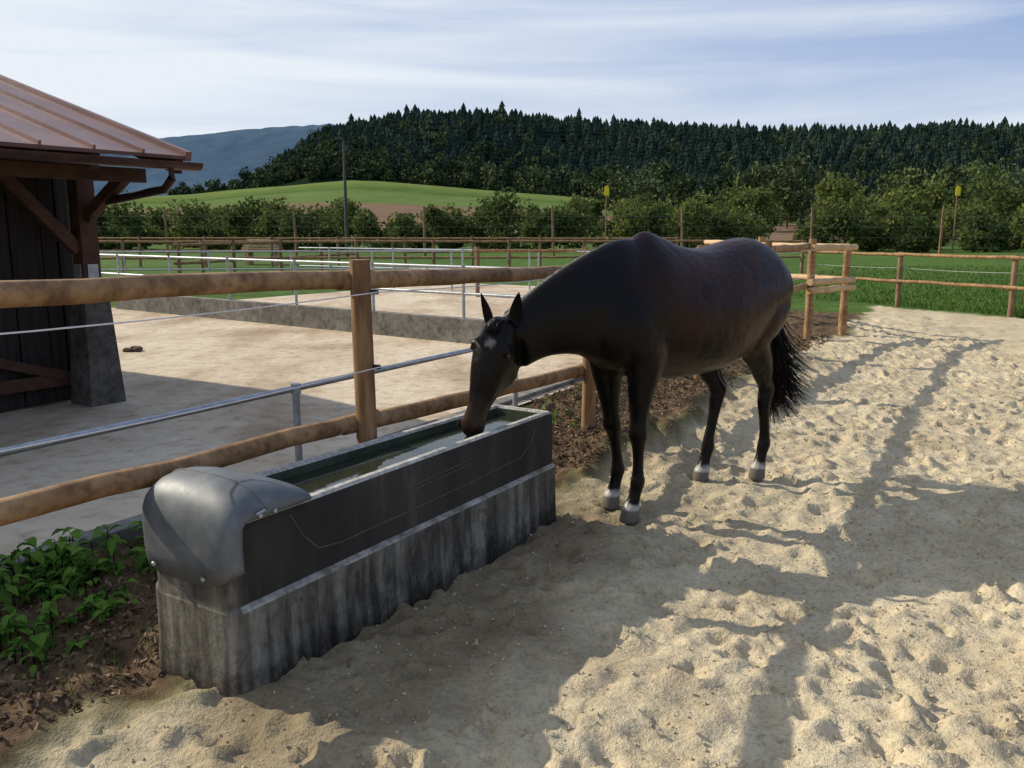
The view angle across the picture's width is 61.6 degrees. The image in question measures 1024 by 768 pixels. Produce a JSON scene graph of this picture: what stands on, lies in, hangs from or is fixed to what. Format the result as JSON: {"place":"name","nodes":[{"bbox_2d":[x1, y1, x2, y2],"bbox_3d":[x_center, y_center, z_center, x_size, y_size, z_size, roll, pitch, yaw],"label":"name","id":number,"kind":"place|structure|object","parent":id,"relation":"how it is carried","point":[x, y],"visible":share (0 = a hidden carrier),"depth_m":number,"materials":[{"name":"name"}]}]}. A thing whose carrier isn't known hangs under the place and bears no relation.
{"place":"outdoors","nodes":[
{"label":"outdoors","id":0,"kind":"place"},
{"bbox_2d":[65,123,335,195],"bbox_3d":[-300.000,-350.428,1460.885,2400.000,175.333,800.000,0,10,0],"label":"distant hill","id":1,"kind":"structure","parent":0,"point":[225,157],"depth_m":1308.70,"materials":[{"name":"blue"}]},
{"bbox_2d":[239,283,534,318],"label":"dirt yard","id":2,"kind":"structure","parent":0,"point":[429,303],"depth_m":19.65,"materials":[{"name":"beige sand"}]},
{"bbox_2d":[299,247,589,283],"bbox_3d":[-1.250,-2.865,21.840,10.736,1.128,0.065,5,12,27],"label":"pipe barrier","id":3,"kind":"object","parent":2,"relation":"on","point":[330,266],"visible":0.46,"depth_m":22.77,"materials":[{"name":"metal"}]},
{"bbox_2d":[0,241,1023,767],"bbox_3d":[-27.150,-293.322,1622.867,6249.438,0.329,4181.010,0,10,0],"label":"ground","id":4,"kind":"structure","parent":0,"point":[184,711],"depth_m":3.74,"materials":[{"name":"beige sand"}]},
{"bbox_2d":[0,74,202,411],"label":"open stable","id":5,"kind":"structure","parent":4,"relation":"on","point":[49,144],"depth_m":7.75,"materials":[{"name":"brown wood"}]},
{"bbox_2d":[0,348,517,461],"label":"pipe barrier","id":6,"kind":"object","parent":4,"relation":"on","point":[295,392],"visible":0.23,"depth_m":5.10,"materials":[{"name":"metal"}]},
{"bbox_2d":[241,239,282,264],"bbox_3d":[-11.600,-6.130,39.897,1.800,1.155,0.980,0,10,0],"label":"plank stack","id":7,"kind":"object","parent":4,"relation":"on","point":[259,246],"visible":0.49,"depth_m":39.48,"materials":[{"name":"brown wood"}]},
{"bbox_2d":[172,238,356,272],"bbox_3d":[-8.221,-4.451,30.504,0.180,1.353,10.495,4,11,20],"label":"wooden fence","id":8,"kind":"object","parent":4,"relation":"on","point":[177,244],"visible":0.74,"depth_m":28.04,"materials":[{"name":"brown wood"}]},
{"bbox_2d":[0,308,582,558],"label":"concrete yard","id":9,"kind":"structure","parent":4,"relation":"on","point":[176,364],"depth_m":8.33,"materials":[{"name":"beige concrete"}]},
{"bbox_2d":[122,346,142,351],"bbox_3d":[-5.104,-0.464,11.620,0.252,0.091,0.265,0,10,0],"label":"dung heap","id":10,"kind":"object","parent":9,"relation":"on","point":[135,348],"visible":0.96,"depth_m":11.52,"materials":[{"name":"brown"}]},
{"bbox_2d":[0,376,582,575],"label":"concrete kerb","id":11,"kind":"structure","parent":9,"relation":"on","point":[121,532],"depth_m":4.73,"materials":[{"name":"grey concrete"}]},
{"bbox_2d":[115,296,576,354],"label":"concrete wall","id":12,"kind":"structure","parent":9,"relation":"on","point":[438,328],"depth_m":14.18,"materials":[{"name":"grey concrete"}]},
{"bbox_2d":[100,254,521,317],"bbox_3d":[-3.634,-1.525,14.464,12.700,1.128,0.064,7,13,35],"label":"pipe barrier","id":13,"kind":"object","parent":12,"relation":"on","point":[463,293],"visible":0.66,"depth_m":13.43,"materials":[{"name":"metal"}]},
{"bbox_2d":[99,250,530,291],"bbox_3d":[-6.750,-2.903,22.189,16.587,1.078,0.064,-1,10,-6],"label":"pipe barrier","id":14,"kind":"object","parent":4,"relation":"on","point":[209,269],"visible":0.54,"depth_m":22.18,"materials":[{"name":"metal"}]},
{"bbox_2d":[335,137,348,256],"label":"yard lamp pole","id":15,"kind":"object","parent":4,"relation":"on","point":[345,147],"visible":0.91,"depth_m":46.84,"materials":[{"name":"grey metal"}]},
{"bbox_2d":[142,404,555,696],"bbox_3d":[-0.578,0.607,4.086,0.568,0.884,2.363,6,12,31],"label":"water trough","id":16,"kind":"object","parent":4,"relation":"on","point":[276,574],"visible":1,"depth_m":3.43,"materials":[{"name":"concrete"}]},
{"bbox_2d":[98,236,679,266],"bbox_3d":[-7.499,-5.675,37.102,29.259,1.403,0.189,0,10,2],"label":"wooden fence","id":17,"kind":"object","parent":4,"relation":"on","point":[139,238],"visible":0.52,"depth_m":37.00,"materials":[{"name":"brown wood"}]},
{"bbox_2d":[0,242,816,525],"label":"wooden fence","id":18,"kind":"object","parent":4,"relation":"on","point":[359,279],"visible":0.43,"depth_m":3.77,"materials":[{"name":"brown wood"}]},
{"bbox_2d":[0,333,833,746],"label":"wood mulch","id":19,"kind":"object","parent":4,"relation":"on","point":[4,697],"visible":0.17,"depth_m":3.67,"materials":[{"name":"brown wood"}]},
{"bbox_2d":[0,561,153,663],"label":"weed plant","id":20,"kind":"object","parent":19,"relation":"on","point":[100,602],"visible":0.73,"depth_m":3.68,"materials":[{"name":"green plant"}]},
{"bbox_2d":[0,521,156,676],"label":"weed plant","id":21,"kind":"object","parent":19,"relation":"on","point":[72,560],"visible":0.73,"depth_m":3.95,"materials":[{"name":"green plant"}]},
{"bbox_2d":[12,377,691,695],"bbox_3d":[0.066,0.311,6.746,1.306,0.400,14.067,6,12,30],"label":"grass tuft","id":22,"kind":"object","parent":19,"relation":"on","point":[156,623],"visible":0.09,"depth_m":3.36,"materials":[{"name":"green plant"}]},
{"bbox_2d":[72,240,805,275],"bbox_3d":[-4.152,-4.476,30.705,30.008,1.329,0.184,-1,10,-4],"label":"wooden fence","id":23,"kind":"object","parent":4,"relation":"on","point":[433,257],"visible":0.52,"depth_m":30.66,"materials":[{"name":"brown wood"}]},
{"bbox_2d":[80,338,1023,767],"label":"sand clods","id":24,"kind":"object","parent":4,"relation":"on","point":[774,572],"visible":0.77,"depth_m":4.11,"materials":[{"name":"beige sand"}]},
{"bbox_2d":[163,205,944,255],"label":"wire stake fence","id":25,"kind":"object","parent":4,"relation":"on","point":[553,243],"visible":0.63,"depth_m":49.14,"materials":[{"name":"brown wood"}]},
{"bbox_2d":[526,395,581,427],"bbox_3d":[-0.068,0.343,6.574,1.097,0.346,2.255,7,12,33],"label":"weed plant","id":26,"kind":"object","parent":4,"relation":"on","point":[553,416],"visible":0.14,"depth_m":6.99,"materials":[{"name":"green plant"}]},
{"bbox_2d":[97,187,1023,252],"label":"hedgerow bushes","id":27,"kind":"object","parent":4,"relation":"on","point":[881,229],"visible":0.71,"depth_m":62.81,"materials":[{"name":"green plant"}]},
{"bbox_2d":[105,158,1023,244],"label":"field trees","id":28,"kind":"object","parent":4,"relation":"on","point":[762,202],"visible":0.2,"depth_m":87.23,"materials":[{"name":"green plant"}]},
{"bbox_2d":[604,186,608,236],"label":"yellow marker sign","id":29,"kind":"object","parent":4,"relation":"on","point":[606,191],"visible":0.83,"depth_m":58.71,"materials":[{"name":"brown metal"}]},
{"bbox_2d":[457,232,818,523],"bbox_3d":[0.894,-0.079,5.136,2.745,1.642,0.652,-9,13,-40],"label":"horse","id":30,"kind":"object","parent":4,"relation":"on","point":[644,312],"visible":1,"depth_m":4.80},
{"bbox_2d":[472,247,808,296],"bbox_3d":[3.069,-2.583,20.369,8.054,1.302,0.162,1,10,3],"label":"wooden fence","id":31,"kind":"object","parent":4,"relation":"on","point":[477,250],"visible":0.16,"depth_m":20.36,"materials":[{"name":"brown wood"}]},
{"bbox_2d":[704,237,851,332],"bbox_3d":[4.411,-1.822,15.342,0.495,1.601,4.488,-3,11,-16],"label":"wooden fence","id":32,"kind":"object","parent":4,"relation":"on","point":[761,239],"visible":0.18,"depth_m":14.15,"materials":[{"name":"brown wood"}]},
{"bbox_2d":[803,239,858,338],"bbox_3d":[4.824,-1.399,13.036,1.207,1.591,0.177,-8,13,-38],"label":"wooden fence","id":33,"kind":"object","parent":4,"relation":"on","point":[812,282],"visible":0.96,"depth_m":12.85,"materials":[{"name":"brown wood"}]},
{"bbox_2d":[805,251,1023,316],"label":"wooden fence","id":34,"kind":"object","parent":4,"relation":"on","point":[1012,288],"visible":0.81,"depth_m":17.11,"materials":[{"name":"brown wood"}]},
{"bbox_2d":[951,186,960,251],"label":"yellow marker sign","id":35,"kind":"object","parent":4,"relation":"on","point":[958,191],"visible":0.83,"depth_m":58.77,"materials":[{"name":"brown metal"}]},
{"bbox_2d":[0,0,1023,137],"label":"sky","id":36,"kind":"structure","parent":0,"point":[156,68],"materials":[{"name":"blue"}]},
{"bbox_2d":[67,140,1008,240],"bbox_3d":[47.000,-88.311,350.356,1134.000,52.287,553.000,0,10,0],"label":"hills","id":37,"kind":"structure","parent":0,"point":[377,196],"depth_m":187.17,"materials":[{"name":"green plant"}]},
{"bbox_2d":[167,115,1023,205],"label":"forest edge trees","id":38,"kind":"object","parent":37,"relation":"on","point":[465,172],"visible":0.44,"depth_m":333.79,"materials":[{"name":"green plant"}]},
{"bbox_2d":[227,101,1023,203],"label":"conifer forest","id":39,"kind":"object","parent":37,"relation":"on","point":[704,144],"visible":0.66,"depth_m":376.72,"materials":[{"name":"green plant"}]},
{"bbox_2d":[585,151,1023,230],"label":"valley trees","id":40,"kind":"object","parent":37,"relation":"on","point":[791,191],"visible":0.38,"depth_m":149.90,"materials":[{"name":"green plant"}]},
{"bbox_2d":[793,264,1023,317],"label":"grass field","id":41,"kind":"structure","parent":0,"point":[963,308],"depth_m":21.91,"materials":[{"name":"green plant"}]}
]}

